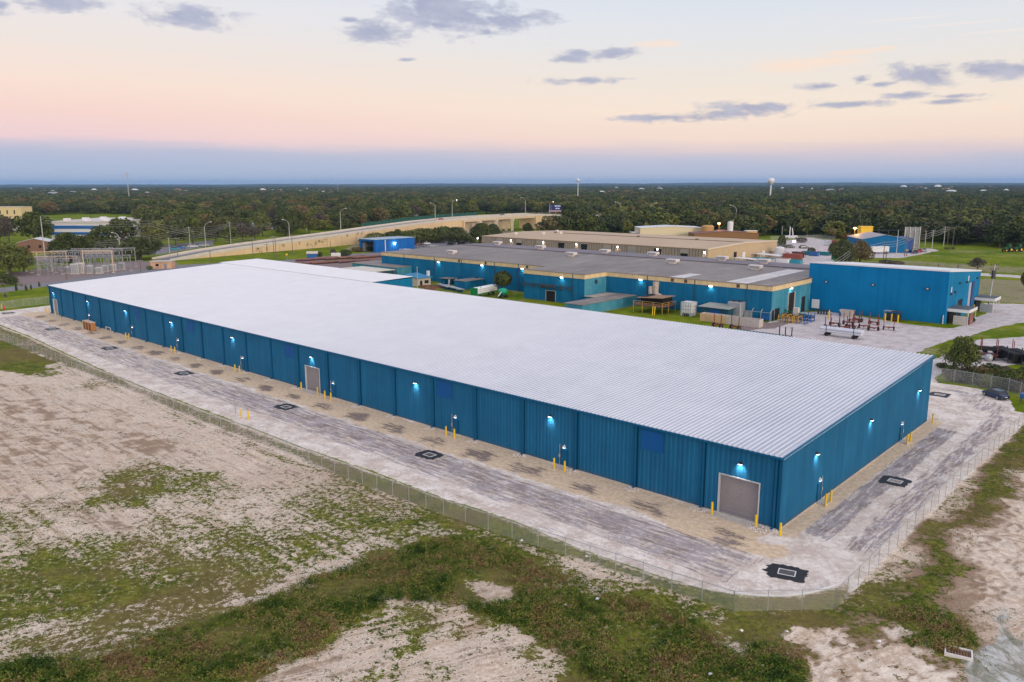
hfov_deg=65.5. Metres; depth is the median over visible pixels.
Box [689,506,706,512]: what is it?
stone heap
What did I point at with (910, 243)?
shed
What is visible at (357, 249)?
shrub
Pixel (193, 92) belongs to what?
sky
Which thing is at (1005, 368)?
shrub
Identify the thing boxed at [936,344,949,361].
tree
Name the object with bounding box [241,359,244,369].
door
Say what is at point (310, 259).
pipe stack
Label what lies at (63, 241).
tree
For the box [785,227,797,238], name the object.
lift truck
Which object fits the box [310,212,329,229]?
tree
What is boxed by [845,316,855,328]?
pipe dolly
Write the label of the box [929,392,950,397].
drain inlet
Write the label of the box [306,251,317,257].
blue skip
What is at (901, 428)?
door
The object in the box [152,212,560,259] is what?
overpass
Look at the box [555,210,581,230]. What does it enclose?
tree
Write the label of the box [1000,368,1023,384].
shrub
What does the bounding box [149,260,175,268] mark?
booth
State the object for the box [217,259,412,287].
warehouse extension
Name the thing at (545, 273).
old factory
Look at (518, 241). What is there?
dock door
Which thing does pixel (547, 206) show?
tree
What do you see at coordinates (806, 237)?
chain link fence
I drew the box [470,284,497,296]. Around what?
pipe trailer
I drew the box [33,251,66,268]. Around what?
substation gantry
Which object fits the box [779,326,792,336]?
post stand
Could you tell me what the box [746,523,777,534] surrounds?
stone heap
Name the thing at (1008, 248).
tractor
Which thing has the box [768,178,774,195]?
water tower
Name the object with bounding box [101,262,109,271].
transformer
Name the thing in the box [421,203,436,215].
tree
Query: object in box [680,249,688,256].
dock door
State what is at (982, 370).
shrub
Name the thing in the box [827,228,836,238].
cabbage palm
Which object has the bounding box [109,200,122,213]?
tree
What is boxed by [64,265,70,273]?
transformer
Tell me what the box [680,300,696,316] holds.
liquid tank
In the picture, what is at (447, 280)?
pump shed
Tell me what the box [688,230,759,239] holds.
shed
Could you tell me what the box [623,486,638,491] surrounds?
stone heap
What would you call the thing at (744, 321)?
planter trough
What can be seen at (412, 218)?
screen fence
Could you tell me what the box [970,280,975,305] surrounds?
tall door
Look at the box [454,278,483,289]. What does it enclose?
shed
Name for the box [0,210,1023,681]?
ground
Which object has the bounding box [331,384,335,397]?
door
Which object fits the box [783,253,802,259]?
container
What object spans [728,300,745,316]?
cooling unit
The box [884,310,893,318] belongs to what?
welding rig
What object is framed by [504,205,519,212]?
tree
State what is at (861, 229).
shed
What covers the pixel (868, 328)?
pipe dolly
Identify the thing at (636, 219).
tree
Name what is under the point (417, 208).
tree
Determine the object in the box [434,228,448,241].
shrub
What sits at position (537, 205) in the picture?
tree
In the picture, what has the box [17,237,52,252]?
house
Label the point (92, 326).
portable toilet
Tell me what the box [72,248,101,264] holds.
substation gantry
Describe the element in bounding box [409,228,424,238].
shrub
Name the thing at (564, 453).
door
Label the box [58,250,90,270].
substation gantry
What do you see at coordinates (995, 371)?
shrub
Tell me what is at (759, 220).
tree
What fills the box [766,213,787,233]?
tree
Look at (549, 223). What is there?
tree
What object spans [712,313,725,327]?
pipe dolly
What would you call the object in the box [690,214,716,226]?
tree
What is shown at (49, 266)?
substation gantry
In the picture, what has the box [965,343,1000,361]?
stake trailer
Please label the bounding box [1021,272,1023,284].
tree
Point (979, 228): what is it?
tree
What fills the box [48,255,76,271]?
substation gantry
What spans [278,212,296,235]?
tree
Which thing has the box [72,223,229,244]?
overhead cable
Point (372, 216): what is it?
tree
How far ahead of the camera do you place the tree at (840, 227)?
541.41 m
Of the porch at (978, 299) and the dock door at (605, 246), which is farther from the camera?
the dock door at (605, 246)
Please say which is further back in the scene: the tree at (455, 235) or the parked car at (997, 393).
the tree at (455, 235)
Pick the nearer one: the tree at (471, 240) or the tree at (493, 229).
the tree at (471, 240)
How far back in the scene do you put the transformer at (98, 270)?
336.55 m
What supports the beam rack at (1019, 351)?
on the ground at (66, 432)
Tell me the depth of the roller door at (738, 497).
89.42 m
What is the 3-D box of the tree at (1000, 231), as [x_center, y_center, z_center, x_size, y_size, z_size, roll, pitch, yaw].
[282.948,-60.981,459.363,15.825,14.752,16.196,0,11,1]
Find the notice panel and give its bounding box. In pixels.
[811,299,819,307]
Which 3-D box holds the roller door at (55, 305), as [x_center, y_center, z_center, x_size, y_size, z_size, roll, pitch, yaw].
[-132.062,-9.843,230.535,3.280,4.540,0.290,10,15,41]
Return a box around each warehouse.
[47,263,935,530]
[477,230,777,259]
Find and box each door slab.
[300,389,319,394]
[711,512,754,526]
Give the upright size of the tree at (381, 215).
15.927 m
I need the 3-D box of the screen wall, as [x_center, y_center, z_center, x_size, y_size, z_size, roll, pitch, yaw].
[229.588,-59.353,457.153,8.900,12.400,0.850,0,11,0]
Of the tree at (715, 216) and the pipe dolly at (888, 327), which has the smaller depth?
the pipe dolly at (888, 327)
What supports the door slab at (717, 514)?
on the ground at (66, 432)
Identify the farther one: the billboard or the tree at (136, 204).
the tree at (136, 204)
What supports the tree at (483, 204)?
on the ground at (66, 432)
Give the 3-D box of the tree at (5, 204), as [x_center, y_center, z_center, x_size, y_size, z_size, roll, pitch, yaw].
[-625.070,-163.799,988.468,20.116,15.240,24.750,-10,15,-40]
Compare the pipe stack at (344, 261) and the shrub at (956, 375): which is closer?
the shrub at (956, 375)
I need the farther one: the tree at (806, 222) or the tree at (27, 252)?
the tree at (806, 222)
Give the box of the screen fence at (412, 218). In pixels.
[361,212,477,226]
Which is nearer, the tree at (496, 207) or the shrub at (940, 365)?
the shrub at (940, 365)
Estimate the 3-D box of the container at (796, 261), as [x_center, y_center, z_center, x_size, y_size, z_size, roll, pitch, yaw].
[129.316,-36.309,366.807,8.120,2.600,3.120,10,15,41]
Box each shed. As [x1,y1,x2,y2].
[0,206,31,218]
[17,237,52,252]
[358,236,414,252]
[441,277,456,284]
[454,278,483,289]
[634,225,701,235]
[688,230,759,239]
[699,302,735,314]
[744,230,756,232]
[847,232,909,252]
[857,226,873,233]
[896,236,912,252]
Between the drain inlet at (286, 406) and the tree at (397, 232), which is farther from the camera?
the tree at (397, 232)
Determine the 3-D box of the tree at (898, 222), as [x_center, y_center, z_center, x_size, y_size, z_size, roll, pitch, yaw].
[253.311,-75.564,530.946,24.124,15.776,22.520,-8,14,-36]
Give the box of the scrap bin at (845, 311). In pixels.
[840,309,853,316]
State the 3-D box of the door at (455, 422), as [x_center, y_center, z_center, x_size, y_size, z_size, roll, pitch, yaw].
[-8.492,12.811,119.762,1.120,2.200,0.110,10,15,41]
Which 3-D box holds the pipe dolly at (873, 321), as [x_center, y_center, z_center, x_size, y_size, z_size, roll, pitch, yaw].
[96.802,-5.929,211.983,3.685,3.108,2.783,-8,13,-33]
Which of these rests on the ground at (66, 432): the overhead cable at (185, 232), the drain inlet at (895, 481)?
the drain inlet at (895, 481)
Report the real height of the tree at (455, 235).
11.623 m
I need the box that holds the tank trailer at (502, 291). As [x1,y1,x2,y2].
[498,288,507,297]
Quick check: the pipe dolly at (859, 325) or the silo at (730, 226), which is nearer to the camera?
the pipe dolly at (859, 325)
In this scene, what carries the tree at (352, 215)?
on the ground at (66, 432)
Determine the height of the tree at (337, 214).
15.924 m
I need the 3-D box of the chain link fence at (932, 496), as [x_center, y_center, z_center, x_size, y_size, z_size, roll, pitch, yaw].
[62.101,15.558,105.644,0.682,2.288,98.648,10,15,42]
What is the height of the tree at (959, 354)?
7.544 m
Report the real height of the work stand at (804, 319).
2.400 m
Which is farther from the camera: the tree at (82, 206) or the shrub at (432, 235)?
the tree at (82, 206)
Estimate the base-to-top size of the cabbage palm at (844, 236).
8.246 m
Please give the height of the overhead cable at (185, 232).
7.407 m
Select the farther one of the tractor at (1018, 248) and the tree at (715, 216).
the tree at (715, 216)
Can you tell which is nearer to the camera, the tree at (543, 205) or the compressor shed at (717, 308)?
the compressor shed at (717, 308)
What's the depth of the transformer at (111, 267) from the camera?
346.87 m
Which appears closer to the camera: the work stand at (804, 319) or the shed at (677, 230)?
the work stand at (804, 319)
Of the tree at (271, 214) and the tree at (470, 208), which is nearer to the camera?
the tree at (271, 214)
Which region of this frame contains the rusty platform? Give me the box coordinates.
[633,295,675,315]
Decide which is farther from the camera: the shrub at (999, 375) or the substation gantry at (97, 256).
the substation gantry at (97, 256)
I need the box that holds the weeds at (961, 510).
[902,432,1023,611]
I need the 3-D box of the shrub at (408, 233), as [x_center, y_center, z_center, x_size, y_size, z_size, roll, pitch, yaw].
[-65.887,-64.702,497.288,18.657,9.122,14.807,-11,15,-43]
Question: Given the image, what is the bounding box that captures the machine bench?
[779,307,813,318]
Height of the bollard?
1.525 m
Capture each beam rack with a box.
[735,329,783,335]
[992,346,1023,363]
[1009,348,1023,364]
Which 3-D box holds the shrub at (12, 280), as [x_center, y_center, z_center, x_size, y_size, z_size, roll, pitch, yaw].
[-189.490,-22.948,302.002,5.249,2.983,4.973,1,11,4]
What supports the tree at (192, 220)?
on the ground at (66, 432)
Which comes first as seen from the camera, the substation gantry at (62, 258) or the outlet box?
the outlet box
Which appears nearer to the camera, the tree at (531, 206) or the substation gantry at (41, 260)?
the substation gantry at (41, 260)
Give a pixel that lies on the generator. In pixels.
(336, 254)
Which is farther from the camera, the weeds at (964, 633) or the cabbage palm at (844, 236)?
the cabbage palm at (844, 236)
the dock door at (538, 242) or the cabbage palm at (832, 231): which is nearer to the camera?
the dock door at (538, 242)
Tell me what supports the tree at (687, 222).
on the ground at (66, 432)
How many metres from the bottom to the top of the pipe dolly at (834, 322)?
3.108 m
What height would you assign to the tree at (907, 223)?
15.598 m
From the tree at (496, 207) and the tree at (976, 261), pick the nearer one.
the tree at (976, 261)
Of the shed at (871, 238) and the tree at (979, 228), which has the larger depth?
the tree at (979, 228)
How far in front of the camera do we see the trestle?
217.23 m
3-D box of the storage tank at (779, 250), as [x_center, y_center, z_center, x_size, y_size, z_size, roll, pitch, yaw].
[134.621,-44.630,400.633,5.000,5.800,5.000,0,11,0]
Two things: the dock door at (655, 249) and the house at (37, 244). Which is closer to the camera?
the dock door at (655, 249)
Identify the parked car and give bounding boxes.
[785,244,794,247]
[981,388,1009,399]
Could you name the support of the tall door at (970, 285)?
in the box building at (923, 294)
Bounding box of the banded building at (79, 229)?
[50,217,148,240]
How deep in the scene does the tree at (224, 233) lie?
507.77 m
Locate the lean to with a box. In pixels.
[349,260,411,275]
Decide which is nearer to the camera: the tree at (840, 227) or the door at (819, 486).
the door at (819, 486)
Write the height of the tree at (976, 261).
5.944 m
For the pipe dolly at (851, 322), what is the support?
on the ground at (66, 432)
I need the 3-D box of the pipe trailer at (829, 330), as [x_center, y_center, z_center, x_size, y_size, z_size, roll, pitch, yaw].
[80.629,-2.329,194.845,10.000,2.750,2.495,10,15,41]
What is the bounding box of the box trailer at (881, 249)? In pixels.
[871,246,888,253]
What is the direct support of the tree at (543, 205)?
on the ground at (66, 432)
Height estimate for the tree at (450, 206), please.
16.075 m
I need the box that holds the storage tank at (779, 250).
[774,246,784,257]
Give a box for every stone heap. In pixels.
[513,453,525,457]
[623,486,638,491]
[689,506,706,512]
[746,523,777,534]
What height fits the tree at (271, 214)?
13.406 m
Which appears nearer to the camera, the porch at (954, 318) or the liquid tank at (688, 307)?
the porch at (954, 318)
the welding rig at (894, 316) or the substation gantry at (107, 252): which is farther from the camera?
the substation gantry at (107, 252)
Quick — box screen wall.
[904,227,920,247]
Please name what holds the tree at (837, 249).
on the ground at (66, 432)
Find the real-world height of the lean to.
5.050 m
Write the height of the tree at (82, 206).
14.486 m
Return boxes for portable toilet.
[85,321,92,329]
[88,322,95,330]
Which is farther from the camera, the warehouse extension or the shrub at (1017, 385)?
the warehouse extension
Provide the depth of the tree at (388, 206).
808.98 m
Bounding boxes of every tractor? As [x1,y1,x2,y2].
[1001,244,1012,251]
[1012,244,1023,251]
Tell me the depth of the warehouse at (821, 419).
123.48 m
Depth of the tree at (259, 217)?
578.24 m
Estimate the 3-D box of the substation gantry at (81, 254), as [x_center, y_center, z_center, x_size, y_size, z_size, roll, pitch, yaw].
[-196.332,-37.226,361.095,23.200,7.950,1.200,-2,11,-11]
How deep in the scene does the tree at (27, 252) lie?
342.64 m
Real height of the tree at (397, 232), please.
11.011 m
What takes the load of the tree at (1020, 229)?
on the ground at (66, 432)
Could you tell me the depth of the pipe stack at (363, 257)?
405.21 m
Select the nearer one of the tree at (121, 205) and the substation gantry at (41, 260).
the substation gantry at (41, 260)
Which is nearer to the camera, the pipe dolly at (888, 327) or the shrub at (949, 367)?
the shrub at (949, 367)
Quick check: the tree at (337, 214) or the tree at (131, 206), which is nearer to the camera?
the tree at (337, 214)
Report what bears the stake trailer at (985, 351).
on the ground at (66, 432)
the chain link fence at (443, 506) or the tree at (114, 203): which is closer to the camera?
the chain link fence at (443, 506)
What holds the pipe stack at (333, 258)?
on the ground at (66, 432)
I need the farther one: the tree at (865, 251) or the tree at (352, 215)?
the tree at (352, 215)
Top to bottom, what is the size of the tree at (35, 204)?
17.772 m
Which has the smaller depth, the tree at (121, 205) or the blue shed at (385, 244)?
the blue shed at (385, 244)
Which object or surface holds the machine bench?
on the ground at (66, 432)
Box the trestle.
[778,313,785,321]
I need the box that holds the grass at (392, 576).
[0,428,1023,681]
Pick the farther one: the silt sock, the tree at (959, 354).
the tree at (959, 354)
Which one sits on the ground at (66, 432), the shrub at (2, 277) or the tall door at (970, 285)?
the shrub at (2, 277)
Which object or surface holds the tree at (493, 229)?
on the ground at (66, 432)
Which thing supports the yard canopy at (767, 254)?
on the ground at (66, 432)
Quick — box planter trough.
[700,312,762,327]
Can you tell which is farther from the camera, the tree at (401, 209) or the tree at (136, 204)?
the tree at (136, 204)
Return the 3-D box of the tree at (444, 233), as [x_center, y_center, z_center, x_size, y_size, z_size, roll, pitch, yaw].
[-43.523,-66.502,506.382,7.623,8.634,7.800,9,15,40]
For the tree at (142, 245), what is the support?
on the ground at (66, 432)
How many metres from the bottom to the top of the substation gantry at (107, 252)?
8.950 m
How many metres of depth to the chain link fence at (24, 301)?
246.48 m
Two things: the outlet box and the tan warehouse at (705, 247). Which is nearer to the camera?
the outlet box
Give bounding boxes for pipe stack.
[301,258,323,260]
[311,261,334,264]
[324,256,344,259]
[336,259,362,262]
[358,255,379,258]
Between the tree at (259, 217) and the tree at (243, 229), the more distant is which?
the tree at (259, 217)
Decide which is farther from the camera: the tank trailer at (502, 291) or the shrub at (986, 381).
the tank trailer at (502, 291)
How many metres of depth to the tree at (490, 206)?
995.58 m
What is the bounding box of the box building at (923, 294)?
[809,262,981,323]
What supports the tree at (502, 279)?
on the ground at (66, 432)
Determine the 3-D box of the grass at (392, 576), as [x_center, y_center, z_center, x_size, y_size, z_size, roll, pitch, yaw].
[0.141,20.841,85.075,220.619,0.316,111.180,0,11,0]
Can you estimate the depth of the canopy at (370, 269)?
311.26 m
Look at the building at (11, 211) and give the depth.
861.10 m
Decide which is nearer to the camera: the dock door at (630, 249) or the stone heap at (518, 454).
the stone heap at (518, 454)
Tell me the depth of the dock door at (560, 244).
414.85 m
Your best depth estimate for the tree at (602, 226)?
544.29 m
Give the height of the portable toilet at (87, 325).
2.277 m
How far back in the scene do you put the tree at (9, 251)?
329.09 m
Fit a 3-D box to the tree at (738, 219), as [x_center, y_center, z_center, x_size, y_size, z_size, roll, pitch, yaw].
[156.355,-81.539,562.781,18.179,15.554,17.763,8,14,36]
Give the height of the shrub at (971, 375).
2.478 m
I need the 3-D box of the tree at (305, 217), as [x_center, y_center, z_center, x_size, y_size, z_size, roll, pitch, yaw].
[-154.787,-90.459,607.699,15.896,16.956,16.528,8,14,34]
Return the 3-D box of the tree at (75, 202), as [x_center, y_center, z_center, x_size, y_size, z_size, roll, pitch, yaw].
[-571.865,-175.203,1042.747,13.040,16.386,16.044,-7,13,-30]
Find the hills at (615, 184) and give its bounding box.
[0,183,1023,186]
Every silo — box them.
[701,225,713,230]
[727,220,733,230]
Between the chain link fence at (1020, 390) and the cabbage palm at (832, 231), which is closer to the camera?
the chain link fence at (1020, 390)
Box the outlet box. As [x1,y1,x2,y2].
[944,645,972,661]
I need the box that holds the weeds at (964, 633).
[0,533,985,681]
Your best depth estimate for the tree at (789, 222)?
567.51 m
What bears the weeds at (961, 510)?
on the ground at (66, 432)
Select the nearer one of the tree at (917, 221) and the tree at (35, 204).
the tree at (917, 221)
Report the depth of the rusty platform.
231.91 m
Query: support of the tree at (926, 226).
on the ground at (66, 432)
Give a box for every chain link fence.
[0,296,48,308]
[0,333,735,611]
[734,586,838,610]
[771,235,834,239]
[836,413,1023,603]
[936,367,1023,396]
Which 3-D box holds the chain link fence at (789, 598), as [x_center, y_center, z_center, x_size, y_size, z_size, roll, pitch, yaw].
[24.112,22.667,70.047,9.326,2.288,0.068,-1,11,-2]
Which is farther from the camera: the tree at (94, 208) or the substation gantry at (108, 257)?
the tree at (94, 208)
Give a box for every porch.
[947,305,977,325]
[974,294,1000,312]
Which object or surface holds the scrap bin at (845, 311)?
on the ground at (66, 432)
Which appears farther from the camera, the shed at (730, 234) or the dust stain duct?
the shed at (730, 234)
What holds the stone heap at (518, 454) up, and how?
on the ground at (66, 432)
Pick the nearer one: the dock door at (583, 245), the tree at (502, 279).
the tree at (502, 279)
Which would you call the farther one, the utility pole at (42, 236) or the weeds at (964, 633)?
the utility pole at (42, 236)
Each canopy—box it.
[344,266,394,273]
[734,257,755,260]
[754,253,780,256]
[754,257,775,260]
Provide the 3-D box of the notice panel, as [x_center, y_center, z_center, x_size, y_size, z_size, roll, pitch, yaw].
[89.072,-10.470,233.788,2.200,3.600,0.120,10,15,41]
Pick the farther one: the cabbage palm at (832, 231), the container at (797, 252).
the cabbage palm at (832, 231)
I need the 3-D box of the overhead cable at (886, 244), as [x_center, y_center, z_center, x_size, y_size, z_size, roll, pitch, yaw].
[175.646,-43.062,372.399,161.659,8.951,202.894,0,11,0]
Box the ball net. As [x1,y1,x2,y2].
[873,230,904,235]
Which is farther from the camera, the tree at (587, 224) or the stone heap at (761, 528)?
the tree at (587, 224)
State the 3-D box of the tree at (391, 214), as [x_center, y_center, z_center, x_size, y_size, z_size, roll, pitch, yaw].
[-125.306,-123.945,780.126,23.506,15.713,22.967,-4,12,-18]
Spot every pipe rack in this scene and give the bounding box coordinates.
[437,281,450,289]
[450,284,464,291]
[742,308,774,321]
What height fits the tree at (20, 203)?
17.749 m
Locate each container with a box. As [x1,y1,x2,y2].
[769,257,790,262]
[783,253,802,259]
[789,259,802,263]
[792,251,805,257]
[809,251,818,255]
[820,252,830,255]
[824,240,831,245]
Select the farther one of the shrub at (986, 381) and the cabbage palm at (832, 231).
the cabbage palm at (832, 231)
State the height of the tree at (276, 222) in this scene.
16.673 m
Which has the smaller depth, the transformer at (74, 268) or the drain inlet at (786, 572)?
the drain inlet at (786, 572)
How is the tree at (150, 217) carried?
on the ground at (66, 432)
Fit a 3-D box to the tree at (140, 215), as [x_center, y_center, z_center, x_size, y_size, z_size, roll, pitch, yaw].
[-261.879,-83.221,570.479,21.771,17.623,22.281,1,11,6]
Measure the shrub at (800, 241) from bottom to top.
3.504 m
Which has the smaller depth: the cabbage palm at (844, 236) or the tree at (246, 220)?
the cabbage palm at (844, 236)
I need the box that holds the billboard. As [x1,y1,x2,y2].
[549,205,560,213]
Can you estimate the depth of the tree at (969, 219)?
488.93 m
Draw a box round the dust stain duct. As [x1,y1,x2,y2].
[648,282,661,294]
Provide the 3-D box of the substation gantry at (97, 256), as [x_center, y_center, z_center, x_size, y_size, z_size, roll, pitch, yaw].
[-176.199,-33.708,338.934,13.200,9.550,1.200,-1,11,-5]
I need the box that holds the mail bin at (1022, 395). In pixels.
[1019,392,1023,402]
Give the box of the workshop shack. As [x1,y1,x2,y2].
[403,271,430,286]
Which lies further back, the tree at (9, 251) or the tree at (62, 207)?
the tree at (62, 207)
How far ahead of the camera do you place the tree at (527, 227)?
588.07 m
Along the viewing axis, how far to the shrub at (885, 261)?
372.15 m
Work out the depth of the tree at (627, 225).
561.71 m
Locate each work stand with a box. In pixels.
[797,314,808,324]
[803,312,814,322]
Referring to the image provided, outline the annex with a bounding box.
[565,292,636,311]
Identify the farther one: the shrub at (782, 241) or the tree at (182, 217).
the tree at (182, 217)
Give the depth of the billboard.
709.94 m
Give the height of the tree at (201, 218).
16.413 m
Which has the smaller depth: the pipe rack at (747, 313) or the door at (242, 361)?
the door at (242, 361)
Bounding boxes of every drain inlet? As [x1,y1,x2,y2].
[101,346,117,349]
[173,371,193,375]
[273,403,297,410]
[414,450,443,459]
[762,563,808,582]
[878,475,911,487]
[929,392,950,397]
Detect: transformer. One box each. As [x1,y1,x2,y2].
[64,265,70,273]
[70,261,80,273]
[78,260,86,273]
[86,262,94,273]
[95,265,103,273]
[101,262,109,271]
[109,262,117,270]
[118,261,124,269]
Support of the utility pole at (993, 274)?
on the ground at (66, 432)
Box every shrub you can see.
[0,274,13,282]
[5,277,19,283]
[339,249,351,255]
[352,247,363,251]
[364,232,387,237]
[401,230,419,243]
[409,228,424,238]
[416,228,441,242]
[433,226,450,231]
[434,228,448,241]
[777,234,786,247]
[796,237,807,242]
[879,260,890,263]
[888,261,904,264]
[935,363,945,368]
[942,365,959,375]
[943,371,967,381]
[956,370,983,382]
[966,366,988,373]
[976,373,998,386]
[978,363,1002,373]
[984,368,1004,381]
[989,373,1018,389]
[1000,366,1012,370]
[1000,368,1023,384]
[1006,378,1023,391]
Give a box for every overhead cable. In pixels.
[41,218,248,243]
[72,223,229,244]
[95,223,267,245]
[832,230,943,261]
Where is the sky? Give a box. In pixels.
[0,0,1023,184]
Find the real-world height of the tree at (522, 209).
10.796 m
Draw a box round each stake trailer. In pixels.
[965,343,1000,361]
[980,337,1014,352]
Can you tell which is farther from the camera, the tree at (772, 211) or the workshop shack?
the tree at (772, 211)
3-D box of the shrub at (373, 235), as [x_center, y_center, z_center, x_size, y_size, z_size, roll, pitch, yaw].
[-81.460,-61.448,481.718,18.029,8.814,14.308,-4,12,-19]
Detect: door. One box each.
[53,299,58,314]
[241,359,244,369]
[305,365,320,392]
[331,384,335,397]
[453,418,457,433]
[516,239,521,244]
[536,240,542,244]
[558,242,564,247]
[561,449,567,465]
[580,243,587,249]
[603,244,610,248]
[627,246,635,252]
[653,247,661,254]
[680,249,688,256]
[717,472,760,522]
[816,481,821,501]
[899,425,902,440]
[966,282,971,313]
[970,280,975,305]
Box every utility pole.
[40,216,44,255]
[988,263,998,303]
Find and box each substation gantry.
[6,257,57,272]
[25,256,76,271]
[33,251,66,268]
[36,263,62,274]
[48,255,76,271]
[51,250,105,267]
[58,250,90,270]
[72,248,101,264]
[82,250,115,272]
[86,255,132,270]
[91,248,123,268]
[102,247,137,266]
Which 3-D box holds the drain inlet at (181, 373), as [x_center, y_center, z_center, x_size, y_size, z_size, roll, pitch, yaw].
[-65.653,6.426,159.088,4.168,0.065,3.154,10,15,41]
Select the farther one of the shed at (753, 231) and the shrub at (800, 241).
the shed at (753, 231)
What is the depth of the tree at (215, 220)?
525.56 m
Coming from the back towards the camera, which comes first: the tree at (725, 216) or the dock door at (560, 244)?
the tree at (725, 216)
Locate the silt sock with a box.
[736,584,836,596]
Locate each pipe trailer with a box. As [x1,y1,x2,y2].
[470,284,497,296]
[819,324,863,338]
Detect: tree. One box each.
[0,242,35,274]
[1,203,13,205]
[13,246,33,271]
[16,201,28,205]
[23,202,36,210]
[31,200,41,211]
[45,232,94,261]
[56,204,66,212]
[70,201,79,210]
[74,203,89,213]
[87,204,100,213]
[95,203,105,212]
[99,200,115,213]
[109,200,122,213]
[113,201,132,213]
[114,236,165,258]
[126,204,133,211]
[130,202,141,209]
[133,213,156,223]
[139,213,165,231]
[160,218,188,244]
[171,214,193,239]
[179,215,205,243]
[194,215,214,237]
[201,214,225,240]
[218,226,238,242]
[232,223,252,240]
[236,218,253,236]
[246,227,262,238]
[251,208,270,222]
[252,212,271,235]
[267,212,275,218]
[271,214,299,235]
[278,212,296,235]
[297,211,319,233]
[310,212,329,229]
[328,210,346,228]
[345,208,360,227]
[356,211,366,226]
[366,208,378,221]
[370,207,387,220]
[376,206,390,219]
[382,205,397,216]
[383,207,395,218]
[389,229,403,236]
[392,203,411,217]
[410,205,421,216]
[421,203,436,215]
[434,204,445,214]
[437,230,447,242]
[445,202,456,213]
[445,227,470,244]
[462,204,479,212]
[465,236,476,243]
[470,223,491,242]
[479,200,490,211]
[486,204,493,213]
[486,224,501,234]
[491,202,504,211]
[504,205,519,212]
[517,206,530,212]
[522,223,533,230]
[528,200,540,213]
[532,201,543,213]
[535,215,561,230]
[540,201,555,212]
[544,202,553,213]
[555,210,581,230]
[572,211,602,231]
[592,216,607,231]
[608,211,633,232]
[622,220,632,232]
[630,217,647,230]
[645,211,675,224]
[680,218,693,225]
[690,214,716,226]
[707,213,721,229]
[716,212,734,229]
[719,215,746,230]
[754,215,777,234]
[755,216,771,235]
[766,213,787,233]
[767,209,783,231]
[781,214,802,234]
[796,219,819,235]
[821,220,851,237]
[827,239,857,261]
[839,214,852,228]
[851,240,874,261]
[876,216,913,235]
[890,217,911,235]
[906,216,927,235]
[920,221,943,240]
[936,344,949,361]
[942,216,979,243]
[942,217,976,244]
[942,335,982,368]
[967,257,986,269]
[970,220,997,244]
[984,223,1017,247]
[1010,220,1023,242]
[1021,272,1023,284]
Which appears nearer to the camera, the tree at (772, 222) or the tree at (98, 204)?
the tree at (772, 222)
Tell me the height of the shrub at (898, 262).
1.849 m
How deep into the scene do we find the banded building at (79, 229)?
531.94 m
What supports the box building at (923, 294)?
on the ground at (66, 432)
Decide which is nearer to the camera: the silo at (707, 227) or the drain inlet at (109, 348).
the drain inlet at (109, 348)
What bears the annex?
on the ground at (66, 432)
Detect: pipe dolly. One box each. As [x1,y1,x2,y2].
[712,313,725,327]
[729,315,743,328]
[829,316,840,325]
[842,313,853,324]
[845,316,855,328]
[858,317,869,327]
[867,319,879,330]
[870,313,879,324]
[883,318,894,329]
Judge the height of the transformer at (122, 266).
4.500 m
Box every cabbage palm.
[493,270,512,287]
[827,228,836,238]
[839,233,852,239]
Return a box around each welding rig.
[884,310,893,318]
[891,311,901,320]
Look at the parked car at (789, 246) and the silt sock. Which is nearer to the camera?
the silt sock
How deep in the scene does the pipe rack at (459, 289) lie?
277.40 m
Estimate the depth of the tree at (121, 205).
1007.08 m
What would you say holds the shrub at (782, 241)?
on the ground at (66, 432)
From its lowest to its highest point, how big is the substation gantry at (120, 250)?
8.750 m
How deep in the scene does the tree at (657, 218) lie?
564.59 m
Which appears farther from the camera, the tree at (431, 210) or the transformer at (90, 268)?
the tree at (431, 210)
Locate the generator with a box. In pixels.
[331,253,340,256]
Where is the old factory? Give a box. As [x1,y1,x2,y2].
[381,241,811,320]
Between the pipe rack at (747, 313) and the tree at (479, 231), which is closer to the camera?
the pipe rack at (747, 313)
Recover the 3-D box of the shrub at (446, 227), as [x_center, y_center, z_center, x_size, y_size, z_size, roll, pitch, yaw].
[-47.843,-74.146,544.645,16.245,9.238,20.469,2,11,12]
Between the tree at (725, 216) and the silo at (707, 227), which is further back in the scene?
the tree at (725, 216)

